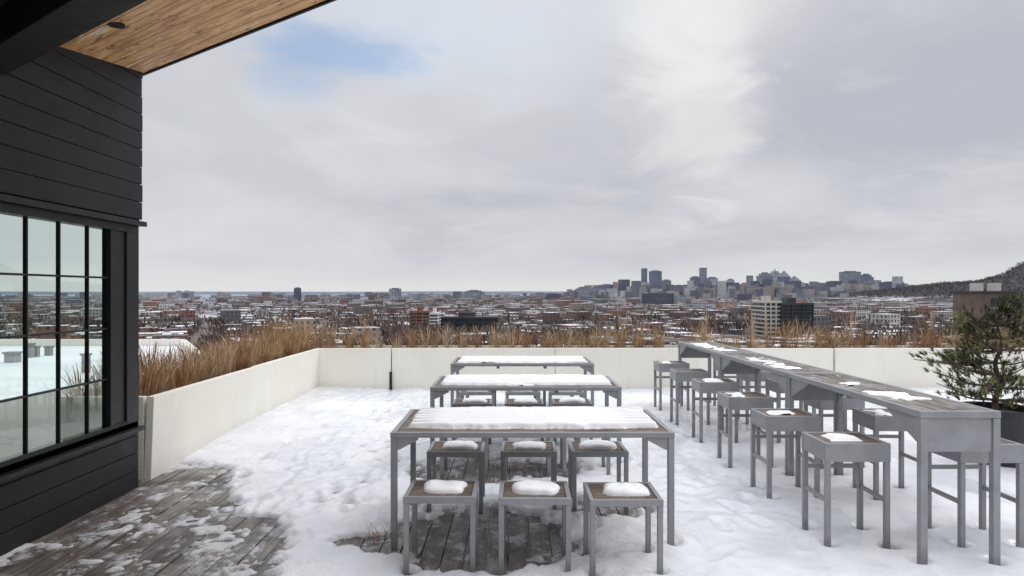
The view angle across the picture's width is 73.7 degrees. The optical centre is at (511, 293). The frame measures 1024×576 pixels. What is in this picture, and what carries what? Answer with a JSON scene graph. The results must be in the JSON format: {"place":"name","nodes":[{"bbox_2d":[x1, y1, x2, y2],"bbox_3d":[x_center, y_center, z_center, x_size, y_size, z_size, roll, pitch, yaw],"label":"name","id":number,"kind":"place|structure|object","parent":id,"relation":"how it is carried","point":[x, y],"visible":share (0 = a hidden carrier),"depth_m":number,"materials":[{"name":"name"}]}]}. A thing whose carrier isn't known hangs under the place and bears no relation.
{"place":"outdoors","nodes":[
{"label":"outdoors","id":0,"kind":"place"},
{"bbox_2d":[2,295,522,343],"bbox_3d":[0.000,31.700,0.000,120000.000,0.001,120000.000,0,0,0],"label":"ground","id":1,"kind":"structure","parent":0,"point":[207,314],"depth_m":1122.72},
{"bbox_2d":[0,346,196,399],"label":"wing","id":2,"kind":"structure","parent":1,"relation":"on","point":[42,371],"depth_m":24.94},
{"bbox_2d":[2,343,91,372],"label":"roof vents","id":3,"kind":"object","parent":2,"relation":"on","point":[15,356],"visible":0.85,"depth_m":27.29,"materials":[{"name":"grey paint"}]},
{"bbox_2d":[0,339,202,360],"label":"wing parapet","id":4,"kind":"structure","parent":2,"relation":"attached to","point":[52,342],"depth_m":35.70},
{"bbox_2d":[175,291,181,297],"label":"apartment tower","id":5,"kind":"structure","parent":1,"relation":"on","point":[177,294],"depth_m":3290.69,"materials":[{"name":"grey concrete"}]},
{"bbox_2d":[0,388,509,561],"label":"block","id":6,"kind":"structure","parent":1,"relation":"on","point":[41,421],"depth_m":9.23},
{"bbox_2d":[61,356,281,479],"bbox_3d":[-3.845,2.833,9.536,0.810,3.733,6.328,0,0,0],"label":"planter box","id":7,"kind":"object","parent":6,"relation":"on","point":[73,423],"visible":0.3,"depth_m":6.37,"materials":[{"name":"concrete"}]},
{"bbox_2d":[0,421,890,575],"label":"wooden deck","id":8,"kind":"structure","parent":6,"relation":"on","point":[169,548],"depth_m":4.86,"materials":[{"name":"grey wood"}]},
{"bbox_2d":[0,0,335,555],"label":"black clad pavilion","id":9,"kind":"structure","parent":8,"relation":"on","point":[73,73],"depth_m":5.11,"materials":[{"name":"paint"}]},
{"bbox_2d":[0,194,146,482],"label":"window frames","id":10,"kind":"structure","parent":9,"relation":"in","point":[120,235],"depth_m":5.72,"materials":[{"name":"black paint"}]},
{"bbox_2d":[144,348,318,479],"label":"planter wall","id":11,"kind":"structure","parent":8,"relation":"on","point":[183,423],"depth_m":7.71,"materials":[{"name":"white concrete"}]},
{"bbox_2d":[364,519,399,545],"bbox_3d":[-0.888,1.610,4.768,0.315,0.241,0.429,0,0,-13],"label":"dry weed","id":12,"kind":"object","parent":8,"relation":"on","point":[378,533],"visible":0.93,"depth_m":4.72,"materials":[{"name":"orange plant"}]},
{"bbox_2d":[403,479,478,574],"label":"patio stool","id":13,"kind":"object","parent":8,"relation":"on","point":[435,491],"visible":1,"depth_m":4.27,"materials":[{"name":"grey paint"}]},
{"bbox_2d":[427,440,484,512],"bbox_3d":[-0.453,1.486,5.620,0.450,0.518,0.400,0,0,0],"label":"patio stool","id":14,"kind":"object","parent":8,"relation":"on","point":[456,448],"visible":0.97,"depth_m":5.50,"materials":[{"name":"grey paint"}]},
{"bbox_2d":[440,438,488,478],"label":"patio stool","id":15,"kind":"object","parent":8,"relation":"on","point":[443,463],"visible":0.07,"depth_m":6.40,"materials":[{"name":"grey paint"}]},
{"bbox_2d":[452,397,491,443],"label":"patio stool","id":16,"kind":"object","parent":8,"relation":"on","point":[473,402],"visible":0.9,"depth_m":7.86,"materials":[{"name":"grey paint"}]},
{"bbox_2d":[459,391,494,405],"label":"patio stool","id":17,"kind":"object","parent":8,"relation":"on","point":[462,394],"visible":0.22,"depth_m":8.70,"materials":[{"name":"grey paint"}]},
{"bbox_2d":[450,356,593,406],"bbox_3d":[0.140,1.331,9.675,1.940,0.828,0.950,0,0,0],"label":"patio table","id":18,"kind":"object","parent":8,"relation":"on","point":[457,364],"visible":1,"depth_m":9.37,"materials":[{"name":"grey paint"}]},
{"bbox_2d":[505,391,540,398],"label":"patio stool","id":19,"kind":"object","parent":8,"relation":"on","point":[537,393],"visible":0.3,"depth_m":8.70,"materials":[{"name":"grey paint"}]},
{"bbox_2d":[505,398,543,440],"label":"patio stool","id":20,"kind":"object","parent":8,"relation":"on","point":[525,402],"visible":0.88,"depth_m":7.86,"materials":[{"name":"grey paint"}]},
{"bbox_2d":[430,374,621,464],"bbox_3d":[0.140,1.331,7.375,1.940,0.828,0.950,0,0,0],"label":"patio table","id":21,"kind":"object","parent":8,"relation":"on","point":[441,386],"visible":0.99,"depth_m":7.08,"materials":[{"name":"grey paint"}]},
{"bbox_2d":[503,438,550,478],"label":"patio stool","id":22,"kind":"object","parent":8,"relation":"on","point":[548,463],"visible":0.02,"depth_m":6.40,"materials":[{"name":"grey paint"}]},
{"bbox_2d":[500,441,556,509],"bbox_3d":[0.137,1.486,5.620,0.450,0.517,0.400,0,0,1],"label":"patio stool","id":23,"kind":"object","parent":8,"relation":"on","point":[528,449],"visible":0.88,"depth_m":5.50,"materials":[{"name":"grey paint"}]},
{"bbox_2d":[390,406,674,547],"bbox_3d":[0.140,1.327,5.125,1.940,0.836,0.950,0,0,0],"label":"patio table","id":24,"kind":"object","parent":8,"relation":"on","point":[575,423],"visible":1,"depth_m":4.82,"materials":[{"name":"grey paint"}]},
{"bbox_2d":[498,480,570,574],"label":"patio stool","id":25,"kind":"object","parent":8,"relation":"on","point":[528,492],"visible":0.98,"depth_m":4.25,"materials":[{"name":"grey paint"}]},
{"bbox_2d":[543,374,573,406],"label":"patio stool","id":26,"kind":"object","parent":8,"relation":"on","point":[544,396],"visible":0.09,"depth_m":10.07,"materials":[{"name":"grey paint"}]},
{"bbox_2d":[548,391,584,406],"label":"patio stool","id":27,"kind":"object","parent":8,"relation":"on","point":[580,393],"visible":0.25,"depth_m":8.70,"materials":[{"name":"grey paint"}]},
{"bbox_2d":[551,397,592,444],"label":"patio stool","id":28,"kind":"object","parent":8,"relation":"on","point":[571,401],"visible":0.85,"depth_m":7.87,"materials":[{"name":"grey paint"}]},
{"bbox_2d":[560,438,609,476],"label":"patio stool","id":29,"kind":"object","parent":8,"relation":"on","point":[563,453],"visible":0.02,"depth_m":6.40,"materials":[{"name":"grey paint"}]},
{"bbox_2d":[568,440,628,511],"bbox_3d":[0.702,1.483,5.620,0.450,0.523,0.400,0,0,0],"label":"patio stool","id":30,"kind":"object","parent":8,"relation":"on","point":[599,448],"visible":0.94,"depth_m":5.50,"materials":[{"name":"grey paint"}]},
{"bbox_2d":[583,482,663,575],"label":"patio stool","id":31,"kind":"object","parent":8,"relation":"on","point":[646,495],"visible":0.98,"depth_m":4.25,"materials":[{"name":"grey paint"}]},
{"bbox_2d":[318,348,1023,389],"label":"planter wall","id":32,"kind":"structure","parent":8,"relation":"on","point":[623,368],"depth_m":11.93,"materials":[{"name":"white concrete"}]},
{"bbox_2d":[654,361,689,410],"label":"bar stool","id":33,"kind":"object","parent":8,"relation":"on","point":[660,367],"visible":0.83,"depth_m":9.91,"materials":[{"name":"grey paint"}]},
{"bbox_2d":[670,369,709,425],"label":"bar stool","id":34,"kind":"object","parent":8,"relation":"on","point":[681,375],"visible":0.66,"depth_m":8.84,"materials":[{"name":"grey paint"}]},
{"bbox_2d":[692,378,738,442],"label":"bar stool","id":35,"kind":"object","parent":8,"relation":"on","point":[700,386],"visible":0.82,"depth_m":7.80,"materials":[{"name":"grey paint"}]},
{"bbox_2d":[678,341,756,402],"bbox_3d":[2.835,1.243,9.568,0.510,1.003,2.096,0,0,0],"label":"bar table","id":36,"kind":"object","parent":8,"relation":"on","point":[699,349],"visible":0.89,"depth_m":9.94,"materials":[{"name":"grey paint"}]},
{"bbox_2d":[713,361,750,405],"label":"bar stool","id":37,"kind":"object","parent":8,"relation":"on","point":[715,368],"visible":0.06,"depth_m":10.29,"materials":[{"name":"grey paint"}]},
{"bbox_2d":[717,392,773,467],"bbox_3d":[2.345,1.379,6.883,0.440,0.733,0.400,0,0,1],"label":"bar stool","id":38,"kind":"object","parent":8,"relation":"on","point":[730,401],"visible":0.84,"depth_m":6.73,"materials":[{"name":"grey paint"}]},
{"bbox_2d":[736,370,776,424],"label":"bar stool","id":39,"kind":"object","parent":8,"relation":"on","point":[747,378],"visible":0.25,"depth_m":8.84,"materials":[{"name":"grey paint"}]},
{"bbox_2d":[719,353,839,475],"bbox_3d":[2.835,1.244,7.463,0.510,1.003,2.096,0,0,0],"label":"bar table","id":40,"kind":"object","parent":8,"relation":"on","point":[779,369],"visible":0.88,"depth_m":7.45,"materials":[{"name":"grey paint"}]},
{"bbox_2d":[750,408,819,498],"bbox_3d":[2.333,1.376,5.855,0.440,0.738,0.400,0,0,-1],"label":"bar stool","id":41,"kind":"object","parent":8,"relation":"on","point":[796,420],"visible":0.86,"depth_m":5.73,"materials":[{"name":"grey paint"}]},
{"bbox_2d":[765,378,815,442],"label":"bar stool","id":42,"kind":"object","parent":8,"relation":"on","point":[772,384],"visible":0.18,"depth_m":7.89,"materials":[{"name":"grey paint"}]},
{"bbox_2d":[803,395,864,468],"bbox_3d":[3.241,1.383,6.888,0.440,0.725,0.400,0,0,1],"label":"bar stool","id":43,"kind":"object","parent":8,"relation":"on","point":[848,404],"visible":0.3,"depth_m":6.69,"materials":[{"name":"grey paint"}]},
{"bbox_2d":[801,432,890,548],"bbox_3d":[2.351,1.373,4.829,0.440,0.744,0.400,0,0,0],"label":"bar stool","id":44,"kind":"object","parent":8,"relation":"on","point":[828,448],"visible":0.91,"depth_m":4.66,"materials":[{"name":"grey paint"}]},
{"bbox_2d":[852,408,916,499],"bbox_3d":[3.234,1.379,5.856,0.440,0.733,0.400,0,0,2],"label":"bar stool","id":45,"kind":"object","parent":8,"relation":"on","point":[876,420],"visible":0.61,"depth_m":5.85,"materials":[{"name":"grey paint"}]},
{"bbox_2d":[787,373,1000,565],"bbox_3d":[2.835,1.241,5.358,0.510,1.008,2.096,0,0,0],"label":"bar table","id":46,"kind":"object","parent":8,"relation":"on","point":[930,422],"visible":0.96,"depth_m":4.34,"materials":[{"name":"grey paint"}]},
{"bbox_2d":[928,438,1023,547],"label":"bar stool","id":47,"kind":"object","parent":8,"relation":"on","point":[1012,451],"visible":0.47,"depth_m":4.61,"materials":[{"name":"grey paint"}]},
{"bbox_2d":[962,401,1023,467],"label":"plant pot","id":48,"kind":"object","parent":8,"relation":"on","point":[1012,425],"visible":0.23,"depth_m":6.54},
{"bbox_2d":[908,290,1023,410],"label":"pine tree","id":49,"kind":"object","parent":48,"relation":"in","point":[997,380],"visible":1,"depth_m":6.79,"materials":[{"name":"green plant"}]},
{"bbox_2d":[293,346,1023,389],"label":"planter box","id":50,"kind":"object","parent":6,"relation":"on","point":[390,380],"visible":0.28,"depth_m":12.62,"materials":[{"name":"concrete"}]},
{"bbox_2d":[31,305,1023,411],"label":"ornamental grass","id":51,"kind":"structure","parent":50,"relation":"in","point":[164,375],"depth_m":12.04,"materials":[{"name":"brown plant"}]},
{"bbox_2d":[254,298,274,302],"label":"apartment block","id":52,"kind":"structure","parent":1,"relation":"on","point":[256,300],"depth_m":1679.37,"materials":[{"name":"grey concrete"}]},
{"bbox_2d":[294,287,300,300],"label":"apartment tower","id":53,"kind":"structure","parent":1,"relation":"on","point":[297,292],"depth_m":2190.62,"materials":[{"name":"grey concrete"}]},
{"bbox_2d":[378,293,388,298],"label":"apartment block","id":54,"kind":"structure","parent":1,"relation":"on","point":[383,295],"depth_m":2385.94,"materials":[{"name":"grey concrete"}]},
{"bbox_2d":[409,306,431,329],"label":"apartment building","id":55,"kind":"structure","parent":1,"relation":"on","point":[419,315],"depth_m":469.70,"materials":[{"name":"brown brick"}]},
{"bbox_2d":[414,295,426,300],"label":"apartment block","id":56,"kind":"structure","parent":1,"relation":"on","point":[418,297],"depth_m":2381.61,"materials":[{"name":"grey concrete"}]},
{"bbox_2d":[429,308,440,327],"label":"apartment building","id":57,"kind":"structure","parent":1,"relation":"on","point":[434,317],"depth_m":470.00,"materials":[{"name":"white concrete"}]},
{"bbox_2d":[0,276,911,300],"bbox_3d":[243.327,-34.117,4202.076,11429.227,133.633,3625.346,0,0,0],"label":"downtown block mass","id":58,"kind":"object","parent":1,"relation":"on","point":[637,289],"visible":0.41,"depth_m":3727.10,"materials":[{"name":"grey concrete"}]},
{"bbox_2d":[441,312,498,334],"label":"office building","id":59,"kind":"structure","parent":1,"relation":"on","point":[468,319],"depth_m":500.00,"materials":[{"name":"grey glass"}]},
{"bbox_2d":[0,294,952,345],"bbox_3d":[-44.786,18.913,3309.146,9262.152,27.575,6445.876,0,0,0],"label":"city rooftops","id":60,"kind":"object","parent":1,"relation":"on","point":[234,312],"visible":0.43,"depth_m":799.90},
{"bbox_2d":[287,295,292,300],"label":"apartment block","id":61,"kind":"structure","parent":60,"relation":"on","point":[290,297],"depth_m":2090.73,"materials":[{"name":"grey concrete"}]},
{"bbox_2d":[304,296,312,301],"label":"apartment block","id":62,"kind":"structure","parent":60,"relation":"on","point":[307,298],"depth_m":1989.42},
{"bbox_2d":[389,288,400,298],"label":"apartment tower","id":63,"kind":"structure","parent":60,"relation":"on","point":[394,293],"depth_m":2286.38,"materials":[{"name":"grey concrete"}]},
{"bbox_2d":[463,290,483,298],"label":"apartment block","id":64,"kind":"structure","parent":60,"relation":"on","point":[475,294],"depth_m":2771.51,"materials":[{"name":"grey concrete"}]},
{"bbox_2d":[601,284,612,290],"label":"apartment tower","id":65,"kind":"structure","parent":60,"relation":"on","point":[604,287],"depth_m":3979.69,"materials":[{"name":"grey concrete"}]},
{"bbox_2d":[642,293,673,303],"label":"office block","id":66,"kind":"structure","parent":60,"relation":"on","point":[656,298],"depth_m":1479.21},
{"bbox_2d":[674,295,686,302],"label":"apartment block","id":67,"kind":"structure","parent":60,"relation":"on","point":[679,297],"depth_m":1888.94,"materials":[{"name":"grey concrete"}]},
{"bbox_2d":[714,302,737,307],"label":"apartment block","id":68,"kind":"structure","parent":60,"relation":"on","point":[726,304],"depth_m":1139.28,"materials":[{"name":"brown brick"}]},
{"bbox_2d":[716,282,738,289],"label":"office tower","id":69,"kind":"structure","parent":60,"relation":"on","point":[736,285],"depth_m":4255.07,"materials":[{"name":"grey concrete"}]},
{"bbox_2d":[864,280,874,285],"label":"office tower","id":70,"kind":"structure","parent":60,"relation":"on","point":[869,282],"depth_m":4384.53,"materials":[{"name":"grey concrete"}]},
{"bbox_2d":[0,296,952,355],"bbox_3d":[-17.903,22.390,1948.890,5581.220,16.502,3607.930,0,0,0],"label":"bare tree mass","id":71,"kind":"object","parent":1,"relation":"on","point":[715,327],"visible":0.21,"depth_m":509.46,"materials":[{"name":"brown plant"}]},
{"bbox_2d":[509,297,529,299],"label":"apartment block","id":72,"kind":"structure","parent":1,"relation":"on","point":[516,298],"depth_m":2574.71,"materials":[{"name":"grey concrete"}]},
{"bbox_2d":[535,293,544,299],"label":"apartment block","id":73,"kind":"structure","parent":1,"relation":"on","point":[539,295],"depth_m":2590.46,"materials":[{"name":"grey concrete"}]},
{"bbox_2d":[546,293,560,299],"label":"apartment block","id":74,"kind":"structure","parent":1,"relation":"on","point":[552,296],"depth_m":2483.17,"materials":[{"name":"grey concrete"}]},
{"bbox_2d":[576,287,589,296],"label":"apartment tower","id":75,"kind":"structure","parent":1,"relation":"on","point":[583,291],"depth_m":3579.67,"materials":[{"name":"grey concrete"}]},
{"bbox_2d":[591,287,600,295],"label":"apartment tower","id":76,"kind":"structure","parent":1,"relation":"on","point":[593,289],"depth_m":3886.41,"materials":[{"name":"grey concrete"}]},
{"bbox_2d":[618,279,629,290],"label":"office tower","id":77,"kind":"structure","parent":1,"relation":"on","point":[623,284],"depth_m":4373.95,"materials":[{"name":"grey concrete"}]},
{"bbox_2d":[641,268,646,281],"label":"office tower","id":78,"kind":"structure","parent":1,"relation":"on","point":[643,274],"depth_m":4688.85,"materials":[{"name":"glass"}]},
{"bbox_2d":[649,270,661,284],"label":"office tower","id":79,"kind":"structure","parent":1,"relation":"on","point":[655,276],"depth_m":4479.30,"materials":[{"name":"grey concrete"}]},
{"bbox_2d":[662,279,670,288],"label":"office tower","id":80,"kind":"structure","parent":1,"relation":"on","point":[665,282],"depth_m":4579.02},
{"bbox_2d":[690,276,700,283],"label":"office tower","id":81,"kind":"structure","parent":1,"relation":"on","point":[697,279],"depth_m":4680.10,"materials":[{"name":"grey concrete"}]},
{"bbox_2d":[689,303,715,308],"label":"apartment block","id":82,"kind":"structure","parent":1,"relation":"on","point":[698,305],"depth_m":1139.33,"materials":[{"name":"white"}]},
{"bbox_2d":[699,268,706,283],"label":"office tower","id":83,"kind":"structure","parent":1,"relation":"on","point":[703,273],"depth_m":4786.94,"materials":[{"name":"grey concrete"}]},
{"bbox_2d":[707,277,717,284],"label":"office tower","id":84,"kind":"structure","parent":1,"relation":"on","point":[713,280],"depth_m":4776.60,"materials":[{"name":"grey concrete"}]},
{"bbox_2d":[737,294,751,300],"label":"office block","id":85,"kind":"structure","parent":1,"relation":"on","point":[744,296],"depth_m":2187.85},
{"bbox_2d":[751,281,759,285],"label":"office tower","id":86,"kind":"structure","parent":1,"relation":"on","point":[755,282],"depth_m":4487.47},
{"bbox_2d":[756,272,773,283],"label":"office tower","id":87,"kind":"structure","parent":1,"relation":"on","point":[763,275],"depth_m":4871.54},
{"bbox_2d":[762,279,770,285],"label":"office tower","id":88,"kind":"structure","parent":1,"relation":"on","point":[766,282],"depth_m":4384.76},
{"bbox_2d":[752,296,781,339],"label":"office building","id":89,"kind":"structure","parent":1,"relation":"on","point":[764,307],"depth_m":420.81,"materials":[{"name":"concrete"}]},
{"bbox_2d":[770,269,779,282],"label":"office tower","id":90,"kind":"structure","parent":1,"relation":"on","point":[775,274],"depth_m":4977.48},
{"bbox_2d":[777,271,790,284],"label":"office tower","id":91,"kind":"structure","parent":1,"relation":"on","point":[784,276],"depth_m":4776.78,"materials":[{"name":"grey glass"}]},
{"bbox_2d":[788,276,800,289],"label":"office tower","id":92,"kind":"structure","parent":1,"relation":"on","point":[795,280],"depth_m":4677.27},
{"bbox_2d":[780,298,813,337],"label":"office building","id":93,"kind":"structure","parent":1,"relation":"on","point":[791,309],"depth_m":418.00,"materials":[{"name":"grey glass"}]},
{"bbox_2d":[801,286,819,290],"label":"office tower","id":94,"kind":"structure","parent":1,"relation":"on","point":[811,287],"depth_m":4374.37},
{"bbox_2d":[798,295,824,299],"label":"apartment block","id":95,"kind":"structure","parent":1,"relation":"on","point":[814,297],"depth_m":2575.98,"materials":[{"name":"grey concrete"}]},
{"bbox_2d":[826,281,841,286],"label":"office tower","id":96,"kind":"structure","parent":1,"relation":"on","point":[832,283],"depth_m":4471.48,"materials":[{"name":"grey concrete"}]},
{"bbox_2d":[839,271,860,283],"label":"office tower","id":97,"kind":"structure","parent":1,"relation":"on","point":[845,276],"depth_m":4664.86,"materials":[{"name":"grey concrete"}]},
{"bbox_2d":[848,279,857,283],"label":"office tower","id":98,"kind":"structure","parent":1,"relation":"on","point":[853,281],"depth_m":4287.94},
{"bbox_2d":[861,274,873,283],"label":"office tower","id":99,"kind":"structure","parent":1,"relation":"on","point":[866,277],"depth_m":4878.40,"materials":[{"name":"grey concrete"}]},
{"bbox_2d":[879,281,903,288],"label":"office tower","id":100,"kind":"structure","parent":1,"relation":"on","point":[887,284],"depth_m":4475.74,"materials":[{"name":"grey concrete"}]},
{"bbox_2d":[950,283,1023,345],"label":"brick apartment building","id":101,"kind":"structure","parent":1,"relation":"on","point":[976,296],"depth_m":111.53,"materials":[{"name":"brick"}]},
{"bbox_2d":[0,291,566,294],"bbox_3d":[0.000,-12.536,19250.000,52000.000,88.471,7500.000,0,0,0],"label":"distant hills","id":102,"kind":"structure","parent":0,"point":[287,293],"depth_m":17575.91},
{"bbox_2d":[0,386,1023,575],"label":"snow ground","id":103,"kind":"structure","parent":0,"point":[290,465],"depth_m":5.49,"materials":[{"name":"white snow"}]},
{"bbox_2d":[0,0,1023,291],"label":"sky","id":104,"kind":"structure","parent":0,"point":[338,145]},
{"bbox_2d":[746,276,752,285],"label":"office tower","id":105,"kind":"structure","parent":0,"point":[749,279],"depth_m":4688.85,"materials":[{"name":"grey concrete"}]},
{"bbox_2d":[809,281,816,284],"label":"office tower","id":106,"kind":"structure","parent":0,"point":[812,282],"depth_m":4987.57,"materials":[{"name":"grey concrete"}]},
{"bbox_2d":[828,266,1023,301],"bbox_3d":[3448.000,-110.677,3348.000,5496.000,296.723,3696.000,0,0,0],"label":"wooded hill","id":107,"kind":"structure","parent":0,"point":[929,299],"depth_m":2233.06,"materials":[{"name":"white snow"}]},
{"bbox_2d":[832,261,1023,298],"bbox_3d":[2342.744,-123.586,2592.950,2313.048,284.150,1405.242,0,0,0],"label":"hillside tree mass","id":108,"kind":"object","parent":107,"relation":"on","point":[899,291],"visible":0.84,"depth_m":2443.43,"materials":[{"name":"brown plant"}]}
]}

